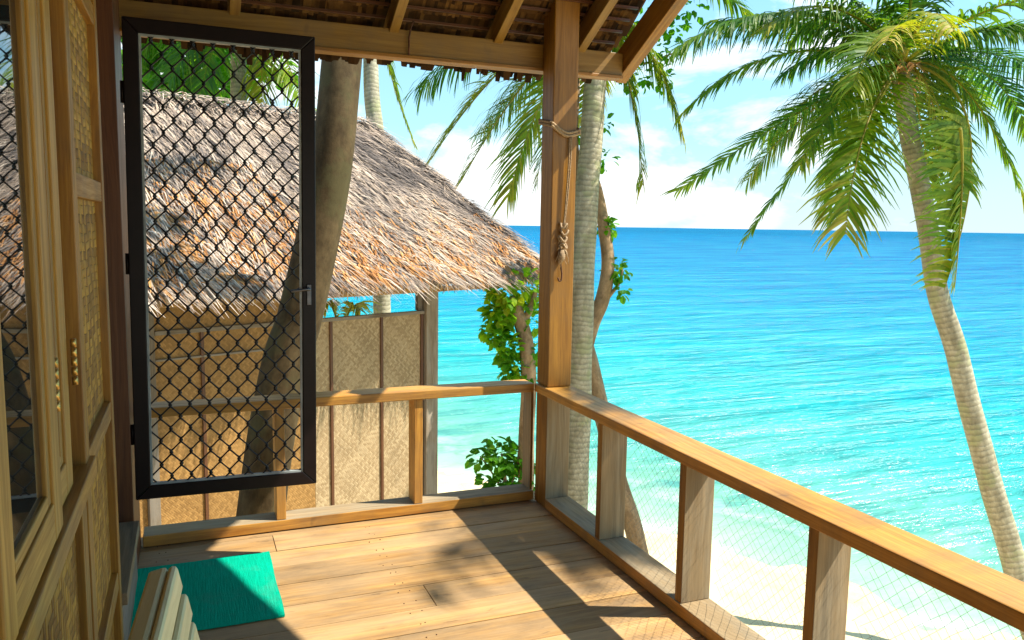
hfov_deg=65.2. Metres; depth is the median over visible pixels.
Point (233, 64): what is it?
palm tree
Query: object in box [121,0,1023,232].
sky
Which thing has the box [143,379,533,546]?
railing
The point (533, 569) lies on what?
deck floor
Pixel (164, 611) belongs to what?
chair
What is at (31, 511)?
window
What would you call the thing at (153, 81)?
broadleaf tree
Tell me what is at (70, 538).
bungalow wall
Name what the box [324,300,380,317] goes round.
young palm
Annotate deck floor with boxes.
[138,491,707,639]
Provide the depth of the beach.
11.65 m
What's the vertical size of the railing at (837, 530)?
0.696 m
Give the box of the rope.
[538,119,580,281]
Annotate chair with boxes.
[128,566,199,639]
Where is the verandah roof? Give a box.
[119,0,687,83]
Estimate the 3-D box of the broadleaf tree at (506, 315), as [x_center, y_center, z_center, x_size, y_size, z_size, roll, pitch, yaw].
[0.013,1.469,9.891,0.934,4.336,0.682,3,7,14]
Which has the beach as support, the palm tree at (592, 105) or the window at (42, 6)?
the palm tree at (592, 105)
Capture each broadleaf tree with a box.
[121,38,297,103]
[476,267,538,489]
[575,1,709,553]
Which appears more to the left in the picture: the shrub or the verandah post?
the shrub
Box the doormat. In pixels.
[130,551,284,630]
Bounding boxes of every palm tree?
[121,39,318,112]
[236,57,361,515]
[363,58,418,313]
[400,0,754,509]
[655,0,1023,639]
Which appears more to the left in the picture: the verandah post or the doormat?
the doormat
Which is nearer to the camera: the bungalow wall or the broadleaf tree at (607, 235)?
the bungalow wall
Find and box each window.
[0,0,62,639]
[36,0,77,505]
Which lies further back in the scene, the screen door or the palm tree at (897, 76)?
the palm tree at (897, 76)
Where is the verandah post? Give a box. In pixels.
[535,0,579,506]
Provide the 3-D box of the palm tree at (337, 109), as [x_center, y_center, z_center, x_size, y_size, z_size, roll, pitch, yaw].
[-1.224,-1.147,6.036,5.146,9.119,4.680,-2,7,-22]
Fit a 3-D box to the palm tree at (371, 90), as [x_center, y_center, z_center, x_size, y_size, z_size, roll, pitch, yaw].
[-2.664,-2.005,14.650,4.007,11.053,4.739,5,8,32]
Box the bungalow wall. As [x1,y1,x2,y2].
[0,0,140,639]
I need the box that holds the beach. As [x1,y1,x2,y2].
[437,471,1021,639]
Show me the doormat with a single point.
(230, 590)
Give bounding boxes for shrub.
[465,436,534,490]
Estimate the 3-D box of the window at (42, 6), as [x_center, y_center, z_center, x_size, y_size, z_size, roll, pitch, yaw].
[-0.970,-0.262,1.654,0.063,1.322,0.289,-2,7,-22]
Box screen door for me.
[120,16,315,499]
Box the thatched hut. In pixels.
[123,87,576,536]
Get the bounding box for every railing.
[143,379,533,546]
[535,383,1023,639]
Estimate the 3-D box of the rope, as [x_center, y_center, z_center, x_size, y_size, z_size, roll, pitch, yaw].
[0.261,-0.664,4.434,0.186,0.895,0.217,-2,7,-22]
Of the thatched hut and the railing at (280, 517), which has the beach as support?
the thatched hut
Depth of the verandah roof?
4.19 m
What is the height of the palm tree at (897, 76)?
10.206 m
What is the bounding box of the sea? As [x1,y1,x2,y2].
[323,225,1023,638]

